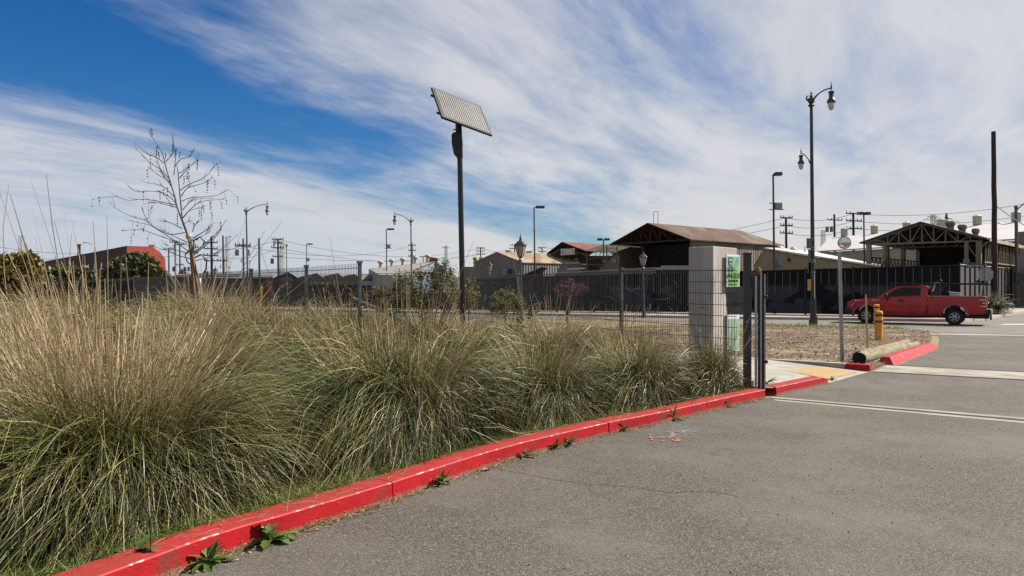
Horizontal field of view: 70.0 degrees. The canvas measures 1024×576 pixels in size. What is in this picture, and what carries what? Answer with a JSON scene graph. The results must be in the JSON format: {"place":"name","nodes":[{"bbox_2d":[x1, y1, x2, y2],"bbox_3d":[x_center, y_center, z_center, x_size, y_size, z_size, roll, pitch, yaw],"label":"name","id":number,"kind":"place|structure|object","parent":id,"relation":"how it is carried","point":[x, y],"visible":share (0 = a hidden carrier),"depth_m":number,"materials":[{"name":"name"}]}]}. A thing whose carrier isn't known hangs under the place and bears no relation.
{"place":"outdoors","nodes":[
{"label":"outdoors","id":0,"kind":"place"},
{"bbox_2d":[0,258,167,331],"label":"bunch grass","id":1,"kind":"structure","parent":0,"point":[22,299],"depth_m":19.84,"materials":[{"name":"plant"}]},
{"bbox_2d":[0,286,247,424],"bbox_3d":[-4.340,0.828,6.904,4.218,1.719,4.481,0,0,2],"label":"bunch grass","id":2,"kind":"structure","parent":0,"point":[47,363],"depth_m":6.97,"materials":[{"name":"plant"}]},
{"bbox_2d":[113,308,306,407],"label":"bunch grass","id":3,"kind":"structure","parent":0,"point":[230,352],"depth_m":11.01,"materials":[{"name":"plant"}]},
{"bbox_2d":[247,293,455,387],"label":"bunch grass","id":4,"kind":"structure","parent":0,"point":[351,338],"depth_m":12.27,"materials":[{"name":"plant"}]},
{"bbox_2d":[0,364,752,575],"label":"lawn","id":5,"kind":"structure","parent":0,"point":[281,479],"depth_m":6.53,"materials":[{"name":"green plant"}]},
{"bbox_2d":[0,277,174,359],"bbox_3d":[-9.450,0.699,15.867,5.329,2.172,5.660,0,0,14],"label":"bunch grass","id":6,"kind":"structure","parent":5,"relation":"on","point":[73,314],"depth_m":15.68,"materials":[{"name":"plant"}]},
{"bbox_2d":[98,534,157,557],"bbox_3d":[-2.398,1.663,4.562,0.336,0.134,0.315,0,0,-34],"label":"weed","id":7,"kind":"object","parent":5,"relation":"on","point":[140,543],"visible":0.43,"depth_m":4.61,"materials":[{"name":"green plant"}]},
{"bbox_2d":[42,271,306,378],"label":"bunch grass","id":8,"kind":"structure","parent":5,"relation":"on","point":[175,329],"depth_m":13.10,"materials":[{"name":"plant"}]},
{"bbox_2d":[0,174,357,575],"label":"bunch grass","id":9,"kind":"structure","parent":5,"relation":"on","point":[109,462],"depth_m":5.02,"materials":[{"name":"green plant"}]},
{"bbox_2d":[149,288,347,342],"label":"bunch grass","id":10,"kind":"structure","parent":5,"relation":"on","point":[254,317],"depth_m":16.85,"materials":[{"name":"beige plant"}]},
{"bbox_2d":[224,297,356,370],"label":"bunch grass","id":11,"kind":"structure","parent":5,"relation":"on","point":[282,330],"depth_m":15.26,"materials":[{"name":"plant"}]},
{"bbox_2d":[261,282,389,331],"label":"bunch grass","id":12,"kind":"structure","parent":5,"relation":"on","point":[337,312],"depth_m":20.39,"materials":[{"name":"plant"}]},
{"bbox_2d":[286,288,430,346],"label":"bunch grass","id":13,"kind":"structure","parent":5,"relation":"on","point":[341,312],"depth_m":17.26,"materials":[{"name":"plant"}]},
{"bbox_2d":[208,238,571,492],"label":"bunch grass","id":14,"kind":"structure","parent":5,"relation":"on","point":[409,412],"depth_m":7.06,"materials":[{"name":"green plant"}]},
{"bbox_2d":[351,292,484,361],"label":"bunch grass","id":15,"kind":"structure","parent":5,"relation":"on","point":[421,336],"depth_m":16.74,"materials":[{"name":"green plant"}]},
{"bbox_2d":[371,257,481,338],"bbox_3d":[-2.010,0.513,17.058,2.663,2.496,1.315,0,0,0],"label":"shrub","id":16,"kind":"object","parent":5,"relation":"on","point":[434,287],"visible":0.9,"depth_m":16.97,"materials":[{"name":"green plant"}]},
{"bbox_2d":[430,87,491,333],"bbox_3d":[-1.104,-1.282,15.959,1.447,6.167,0.703,0,0,-37],"label":"solar light","id":17,"kind":"object","parent":5,"relation":"on","point":[459,112],"visible":0.91,"depth_m":15.94,"materials":[{"name":"black metal"}]},
{"bbox_2d":[488,285,541,338],"bbox_3d":[0.067,0.848,15.482,1.150,1.823,0.982,0,0,0],"label":"shrub","id":18,"kind":"object","parent":5,"relation":"on","point":[496,300],"visible":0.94,"depth_m":15.30,"materials":[{"name":"green plant"}]},
{"bbox_2d":[459,252,633,433],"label":"bunch grass","id":19,"kind":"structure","parent":5,"relation":"on","point":[570,399],"depth_m":9.04,"materials":[{"name":"green plant"}]},
{"bbox_2d":[455,291,646,376],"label":"bunch grass","id":20,"kind":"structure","parent":5,"relation":"on","point":[546,334],"depth_m":13.17,"materials":[{"name":"green plant"}]},
{"bbox_2d":[532,304,696,375],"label":"bunch grass","id":21,"kind":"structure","parent":5,"relation":"on","point":[614,341],"depth_m":12.83,"materials":[{"name":"green plant"}]},
{"bbox_2d":[554,304,708,416],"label":"bunch grass","id":22,"kind":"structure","parent":5,"relation":"on","point":[652,380],"depth_m":10.29,"materials":[{"name":"green plant"}]},
{"bbox_2d":[660,311,758,396],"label":"bunch grass","id":23,"kind":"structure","parent":5,"relation":"on","point":[723,377],"depth_m":11.48,"materials":[{"name":"green plant"}]},
{"bbox_2d":[0,289,939,397],"bbox_3d":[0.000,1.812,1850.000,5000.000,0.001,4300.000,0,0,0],"label":"ground","id":24,"kind":"structure","parent":0,"point":[935,340],"depth_m":38.40,"materials":[{"name":"grey concrete"}]},
{"bbox_2d":[0,248,48,302],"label":"tree","id":25,"kind":"object","parent":24,"relation":"on","point":[11,278],"visible":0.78,"depth_m":76.78,"materials":[{"name":"green plant"}]},
{"bbox_2d":[45,261,78,281],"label":"tree","id":26,"kind":"object","parent":24,"relation":"on","point":[53,270],"visible":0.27,"depth_m":90.27,"materials":[{"name":"green plant"}]},
{"bbox_2d":[72,265,95,280],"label":"tree","id":27,"kind":"object","parent":24,"relation":"on","point":[90,274],"visible":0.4,"depth_m":89.44,"materials":[{"name":"green plant"}]},
{"bbox_2d":[44,244,165,274],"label":"brick factory","id":28,"kind":"structure","parent":24,"relation":"on","point":[101,259],"depth_m":134.83,"materials":[{"name":"red brick"}]},
{"bbox_2d":[94,250,167,278],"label":"tree","id":29,"kind":"object","parent":24,"relation":"on","point":[138,262],"visible":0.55,"depth_m":86.30,"materials":[{"name":"green plant"}]},
{"bbox_2d":[91,127,237,307],"bbox_3d":[-9.798,-1.432,20.948,3.621,6.429,1.766,0,0,0],"label":"bare tree","id":30,"kind":"object","parent":24,"relation":"on","point":[180,215],"visible":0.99,"depth_m":20.93,"materials":[{"name":"brown plant"}]},
{"bbox_2d":[111,272,241,331],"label":"bunch grass","id":31,"kind":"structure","parent":24,"relation":"on","point":[169,299],"depth_m":25.45,"materials":[{"name":"plant"}]},
{"bbox_2d":[190,257,195,303],"bbox_3d":[-9.191,0.417,21.181,0.287,2.820,0.093,0,0,0],"label":"tree stake","id":32,"kind":"object","parent":24,"relation":"on","point":[193,282],"visible":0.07,"depth_m":21.14,"materials":[{"name":"brown wood"}]},
{"bbox_2d":[189,236,200,310],"bbox_3d":[-8.933,0.161,20.841,0.599,3.280,0.093,0,0,0],"label":"tree stake","id":33,"kind":"object","parent":24,"relation":"on","point":[194,270],"visible":0.52,"depth_m":20.80,"materials":[{"name":"brown wood"}]},
{"bbox_2d":[30,261,362,335],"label":"picket fence","id":34,"kind":"object","parent":24,"relation":"on","point":[140,284],"visible":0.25,"depth_m":25.54,"materials":[{"name":"black metal"}]},
{"bbox_2d":[203,236,217,297],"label":"utility pole","id":35,"kind":"object","parent":24,"relation":"on","point":[211,248],"visible":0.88,"depth_m":134.82,"materials":[{"name":"brown wood"}]},
{"bbox_2d":[177,274,254,296],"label":"warehouse","id":36,"kind":"structure","parent":24,"relation":"on","point":[240,281],"depth_m":144.44,"materials":[{"name":"grey"}]},
{"bbox_2d":[122,278,310,338],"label":"bunch grass","id":37,"kind":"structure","parent":24,"relation":"on","point":[222,302],"depth_m":20.11,"materials":[{"name":"beige plant"}]},
{"bbox_2d":[224,236,230,277],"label":"lattice tower","id":38,"kind":"structure","parent":24,"relation":"on","point":[226,246],"depth_m":299.65,"materials":[{"name":"silver metal"}]},
{"bbox_2d":[235,239,250,270],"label":"utility pole","id":39,"kind":"object","parent":24,"relation":"on","point":[237,250],"visible":0.77,"depth_m":129.84,"materials":[{"name":"grey wood"}]},
{"bbox_2d":[271,237,283,275],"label":"utility pole","id":40,"kind":"object","parent":24,"relation":"on","point":[278,255],"visible":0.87,"depth_m":149.82,"materials":[{"name":"grey"}]},
{"bbox_2d":[275,271,298,294],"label":"black gable building","id":41,"kind":"structure","parent":24,"relation":"on","point":[278,282],"depth_m":126.00,"materials":[{"name":"grey"}]},
{"bbox_2d":[293,273,373,294],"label":"sawtooth works","id":42,"kind":"structure","parent":24,"relation":"on","point":[323,282],"depth_m":105.60,"materials":[{"name":"grey brick"}]},
{"bbox_2d":[393,211,412,291],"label":"street lamp","id":43,"kind":"object","parent":24,"relation":"on","point":[395,220],"visible":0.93,"depth_m":72.95,"materials":[{"name":"grey metal"}]},
{"bbox_2d":[369,254,442,293],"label":"shed","id":44,"kind":"structure","parent":24,"relation":"on","point":[403,266],"depth_m":96.72,"materials":[{"name":"metal"}]},
{"bbox_2d":[362,273,468,331],"bbox_3d":[-2.764,0.723,21.211,0.558,2.155,8.927,0,0,13],"label":"wire fence","id":45,"kind":"object","parent":24,"relation":"on","point":[386,275],"visible":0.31,"depth_m":18.77,"materials":[{"name":"black metal"}]},
{"bbox_2d":[514,233,526,328],"bbox_3d":[0.370,-0.310,32.000,0.605,4.220,0.527,0,0,0],"label":"lantern post","id":46,"kind":"object","parent":24,"relation":"on","point":[520,245],"visible":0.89,"depth_m":31.95,"materials":[{"name":"black metal"}]},
{"bbox_2d":[473,250,581,278],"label":"grey shed","id":47,"kind":"structure","parent":24,"relation":"on","point":[503,263],"depth_m":74.54,"materials":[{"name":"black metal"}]},
{"bbox_2d":[533,206,544,273],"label":"area light","id":48,"kind":"object","parent":24,"relation":"on","point":[539,207],"visible":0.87,"depth_m":68.94,"materials":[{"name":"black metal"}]},
{"bbox_2d":[557,277,588,314],"bbox_3d":[1.748,0.676,22.408,1.196,2.147,0.654,0,0,-17],"label":"blossom tree","id":49,"kind":"object","parent":24,"relation":"on","point":[562,285],"visible":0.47,"depth_m":22.37,"materials":[{"name":"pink plant"}]},
{"bbox_2d":[546,242,640,272],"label":"workshop shed","id":50,"kind":"structure","parent":24,"relation":"on","point":[580,252],"depth_m":79.87,"materials":[{"name":"brown"}]},
{"bbox_2d":[171,332,1023,575],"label":"asphalt drive","id":51,"kind":"structure","parent":24,"relation":"on","point":[591,530],"depth_m":6.16,"materials":[{"name":"grey asphalt"}]},
{"bbox_2d":[188,538,239,574],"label":"weed","id":52,"kind":"object","parent":51,"relation":"on","point":[209,557],"visible":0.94,"depth_m":4.75,"materials":[{"name":"green plant"}]},
{"bbox_2d":[244,522,301,548],"bbox_3d":[-1.741,1.729,5.188,0.353,0.202,0.406,0,0,42],"label":"weed","id":53,"kind":"object","parent":51,"relation":"on","point":[268,530],"visible":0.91,"depth_m":5.16,"materials":[{"name":"green plant"}]},
{"bbox_2d":[53,388,765,575],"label":"kerb","id":54,"kind":"structure","parent":51,"relation":"on","point":[169,557],"depth_m":5.93,"materials":[{"name":"red paint"}]},
{"bbox_2d":[434,469,454,484],"bbox_3d":[-0.660,1.729,6.701,0.249,0.154,0.211,0,0,-38],"label":"weed","id":55,"kind":"object","parent":51,"relation":"on","point":[441,478],"visible":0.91,"depth_m":6.69,"materials":[{"name":"green plant"}]},
{"bbox_2d":[126,396,770,575],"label":"straw litter","id":56,"kind":"object","parent":51,"relation":"on","point":[360,488],"visible":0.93,"depth_m":5.63,"materials":[{"name":"beige plant"}]},
{"bbox_2d":[771,397,1023,422],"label":"trench drain","id":57,"kind":"object","parent":51,"relation":"on","point":[948,413],"visible":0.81,"depth_m":10.72,"materials":[{"name":"concrete"}]},
{"bbox_2d":[875,365,1023,378],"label":"gutter","id":58,"kind":"object","parent":51,"relation":"on","point":[956,372],"visible":1,"depth_m":15.72,"materials":[{"name":"concrete"}]},
{"bbox_2d":[931,333,1023,335],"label":"road marking","id":59,"kind":"object","parent":51,"relation":"on","point":[975,334],"visible":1,"depth_m":28.18,"materials":[{"name":"paint"}]},
{"bbox_2d":[467,267,736,367],"bbox_3d":[0.855,0.693,18.835,0.673,2.215,14.230,0,0,-22],"label":"wire fence","id":60,"kind":"object","parent":24,"relation":"on","point":[620,281],"visible":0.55,"depth_m":15.33,"materials":[{"name":"black metal"}]},
{"bbox_2d":[477,273,737,312],"bbox_3d":[1.001,0.077,18.053,0.884,1.099,12.618,0,0,-23],"label":"creeper","id":61,"kind":"object","parent":60,"relation":"attached to","point":[617,293],"visible":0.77,"depth_m":14.11,"materials":[{"name":"green plant"}]},
{"bbox_2d":[275,309,1023,321],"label":"kerb","id":62,"kind":"structure","parent":24,"relation":"on","point":[850,319],"depth_m":41.89,"materials":[{"name":"grey concrete"}]},
{"bbox_2d":[609,211,783,272],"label":"rusty shed","id":63,"kind":"structure","parent":24,"relation":"on","point":[660,245],"depth_m":92.41,"materials":[{"name":"brown metal"}]},
{"bbox_2d":[689,246,736,364],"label":"concrete pillar","id":64,"kind":"structure","parent":24,"relation":"on","point":[709,258],"depth_m":14.18,"materials":[{"name":"grey concrete"}]},
{"bbox_2d":[726,254,739,286],"bbox_3d":[4.368,-0.325,14.444,0.036,0.670,0.510,0,0,45],"label":"park sign","id":65,"kind":"object","parent":64,"relation":"attached to","point":[732,262],"visible":0.85,"depth_m":14.44,"materials":[{"name":"green paint"}]},
{"bbox_2d":[727,315,738,351],"bbox_3d":[4.377,0.875,14.467,0.025,0.750,0.465,0,0,45],"label":"sign","id":66,"kind":"object","parent":64,"relation":"attached to","point":[736,343],"visible":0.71,"depth_m":14.45,"materials":[{"name":"green paint"}]},
{"bbox_2d":[725,287,742,314],"bbox_3d":[3.925,0.224,12.878,0.115,0.499,0.438,0,0,-37],"label":"equipment cover","id":67,"kind":"object","parent":64,"relation":"attached to","point":[737,309],"visible":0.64,"depth_m":12.88,"materials":[{"name":"grey metal"}]},
{"bbox_2d":[557,323,931,368],"bbox_3d":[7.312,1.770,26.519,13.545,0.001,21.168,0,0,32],"label":"mulch bed","id":68,"kind":"object","parent":24,"relation":"on","point":[830,346],"visible":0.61,"depth_m":25.13,"materials":[{"name":"brown wood"}]},
{"bbox_2d":[754,321,922,329],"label":"verge weeds","id":69,"kind":"object","parent":68,"relation":"on","point":[829,325],"visible":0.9,"depth_m":32.98,"materials":[{"name":"green plant"}]},
{"bbox_2d":[838,236,850,360],"bbox_3d":[8.019,0.303,17.639,0.303,3.096,0.110,0,0,21],"label":"road sign","id":70,"kind":"object","parent":68,"relation":"on","point":[844,242],"visible":0.99,"depth_m":17.63,"materials":[{"name":"metal"}]},
{"bbox_2d":[865,294,867,347],"bbox_3d":[10.443,1.005,21.522,0.094,1.630,0.022,0,0,0],"label":"survey stake","id":71,"kind":"object","parent":68,"relation":"on","point":[866,315],"visible":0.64,"depth_m":21.51,"materials":[{"name":"beige wood"}]},
{"bbox_2d":[875,311,882,339],"bbox_3d":[12.521,1.314,24.955,0.256,1.072,0.256,0,0,0],"label":"bollard","id":72,"kind":"object","parent":68,"relation":"on","point":[878,325],"visible":0.98,"depth_m":24.85,"materials":[{"name":"yellow paint"}]},
{"bbox_2d":[853,339,910,354],"bbox_3d":[10.803,1.740,21.069,0.271,0.346,7.306,0,0,37],"label":"log","id":73,"kind":"object","parent":68,"relation":"on","point":[896,343],"visible":0.34,"depth_m":21.22,"materials":[{"name":"brown wood"}]},
{"bbox_2d":[852,341,919,363],"bbox_3d":[10.298,1.703,19.819,0.311,0.380,6.765,0,0,39],"label":"log","id":74,"kind":"object","parent":68,"relation":"on","point":[864,357],"visible":0.64,"depth_m":18.14,"materials":[{"name":"brown wood"}]},
{"bbox_2d":[742,252,761,388],"bbox_3d":[3.993,0.599,12.175,0.314,2.402,0.169,0,0,20],"label":"gate post","id":75,"kind":"object","parent":24,"relation":"on","point":[748,274],"visible":0.81,"depth_m":12.14,"materials":[{"name":"grey metal"}]},
{"bbox_2d":[755,276,756,387],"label":"metal gate","id":76,"kind":"structure","parent":75,"relation":"attached to","point":[756,332],"depth_m":12.08,"materials":[{"name":"metal"}]},
{"bbox_2d":[758,274,767,389],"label":"metal gate","id":77,"kind":"structure","parent":75,"relation":"attached to","point":[762,298],"depth_m":12.10,"materials":[{"name":"black metal"}]},
{"bbox_2d":[659,353,867,387],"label":"walkway","id":78,"kind":"structure","parent":24,"relation":"on","point":[780,371],"depth_m":15.12,"materials":[{"name":"concrete"}]},
{"bbox_2d":[670,353,870,371],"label":"kerb","id":79,"kind":"structure","parent":24,"relation":"on","point":[860,367],"depth_m":16.11,"materials":[{"name":"concrete"}]},
{"bbox_2d":[769,172,783,313],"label":"area light","id":80,"kind":"object","parent":24,"relation":"on","point":[777,206],"visible":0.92,"depth_m":48.94,"materials":[{"name":"black metal"}]},
{"bbox_2d":[780,215,792,252],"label":"utility pole","id":81,"kind":"object","parent":24,"relation":"on","point":[785,233],"visible":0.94,"depth_m":124.82,"materials":[{"name":"wood"}]},
{"bbox_2d":[765,376,827,395],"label":"kerb","id":82,"kind":"structure","parent":24,"relation":"on","point":[784,387],"depth_m":12.87,"materials":[{"name":"red paint"}]},
{"bbox_2d":[798,82,835,324],"bbox_3d":[14.737,-4.060,35.413,1.794,11.823,0.476,0,0,5],"label":"street lamp","id":83,"kind":"object","parent":24,"relation":"on","point":[810,241],"visible":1,"depth_m":35.37,"materials":[{"name":"black metal"}]},
{"bbox_2d":[754,246,880,270],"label":"beige shed","id":84,"kind":"structure","parent":24,"relation":"on","point":[789,260],"depth_m":56.00,"materials":[{"name":"paint"}]},
{"bbox_2d":[825,214,842,251],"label":"utility pole","id":85,"kind":"object","parent":24,"relation":"on","point":[833,229],"visible":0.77,"depth_m":149.81,"materials":[{"name":"grey wood"}]},
{"bbox_2d":[846,211,861,250],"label":"utility pole","id":86,"kind":"object","parent":24,"relation":"on","point":[853,220],"visible":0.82,"depth_m":129.82,"materials":[{"name":"wood"}]},
{"bbox_2d":[857,212,870,262],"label":"area light","id":87,"kind":"object","parent":24,"relation":"on","point":[863,213],"visible":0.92,"depth_m":59.94,"materials":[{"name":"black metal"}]},
{"bbox_2d":[878,342,937,364],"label":"kerb block","id":88,"kind":"structure","parent":24,"relation":"on","point":[898,357],"depth_m":18.82,"materials":[{"name":"red paint"}]},
{"bbox_2d":[817,211,1023,305],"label":"white roofed hall","id":89,"kind":"structure","parent":24,"relation":"on","point":[1005,232],"depth_m":82.52,"materials":[{"name":"beige metal"}]},
{"bbox_2d":[859,221,1023,307],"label":"open pavilion","id":90,"kind":"structure","parent":24,"relation":"on","point":[933,244],"depth_m":62.31,"materials":[{"name":"grey"}]},
{"bbox_2d":[1013,203,1023,307],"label":"street lamp","id":91,"kind":"object","parent":24,"relation":"on","point":[1018,277],"visible":0.9,"depth_m":61.89,"materials":[{"name":"black metal"}]},
{"bbox_2d":[465,257,482,292],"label":"block","id":92,"kind":"structure","parent":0,"point":[469,271],"depth_m":92.00,"materials":[{"name":"grey concrete"}]},
{"bbox_2d":[399,295,552,376],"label":"bunch grass","id":93,"kind":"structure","parent":0,"point":[458,332],"depth_m":13.80,"materials":[{"name":"green plant"}]},
{"bbox_2d":[0,302,1023,320],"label":"pavement","id":94,"kind":"structure","parent":0,"point":[855,317],"depth_m":45.52,"materials":[{"name":"concrete"}]},
{"bbox_2d":[244,202,268,270],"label":"street lamp","id":95,"kind":"object","parent":94,"relation":"on","point":[266,211],"visible":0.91,"depth_m":61.94,"materials":[{"name":"grey metal"}]},
{"bbox_2d":[241,292,472,308],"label":"sheet fence","id":96,"kind":"object","parent":94,"relation":"on","point":[323,297],"visible":0.2,"depth_m":59.26,"materials":[{"name":"black metal"}]},
{"bbox_2d":[473,265,958,315],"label":"sheet fence","id":97,"kind":"object","parent":94,"relation":"on","point":[787,291],"visible":0.55,"depth_m":45.62,"materials":[{"name":"grey metal"}]},
{"bbox_2d":[557,267,655,275],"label":"spiked strip","id":98,"kind":"object","parent":97,"relation":"attached to","point":[608,272],"visible":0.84,"depth_m":50.07,"materials":[{"name":"grey"}]},
{"bbox_2d":[958,263,1011,313],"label":"sheet fence","id":99,"kind":"object","parent":94,"relation":"on","point":[968,275],"visible":0.44,"depth_m":47.38,"materials":[{"name":"grey metal"}]},
{"bbox_2d":[991,131,998,299],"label":"utility pole","id":100,"kind":"object","parent":94,"relation":"on","point":[994,218],"visible":0.86,"depth_m":49.87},
{"bbox_2d":[979,290,1019,313],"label":"bush","id":101,"kind":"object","parent":94,"relation":"on","point":[996,305],"depth_m":45.87,"materials":[{"name":"green plant"}]},
{"bbox_2d":[0,0,1023,277],"label":"sky","id":102,"kind":"structure","parent":0,"point":[604,116],"materials":[{"name":"blue"}]},
{"bbox_2d":[2,305,1023,334],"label":"street","id":103,"kind":"structure","parent":0,"point":[992,326],"depth_m":36.99,"materials":[{"name":"grey asphalt"}]},
{"bbox_2d":[638,251,647,317],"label":"lantern post","id":104,"kind":"object","parent":103,"relation":"on","point":[642,257],"visible":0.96,"depth_m":43.93,"materials":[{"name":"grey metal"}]},
{"bbox_2d":[845,280,992,324],"bbox_3d":[20.409,0.694,36.839,6.370,2.206,2.471,0,0,34],"label":"pickup truck","id":105,"kind":"object","parent":103,"relation":"on","point":[918,300],"visible":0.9,"depth_m":35.96,"materials":[{"name":"red paint"}]},
{"bbox_2d":[966,263,992,320],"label":"stop sign","id":106,"kind":"object","parent":103,"relation":"on","point":[985,272],"visible":1,"depth_m":40.06,"materials":[{"name":"metal"}]},
{"bbox_2d":[790,366,853,378],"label":"tactile paving","id":107,"kind":"structure","parent":0,"point":[821,372],"depth_m":15.20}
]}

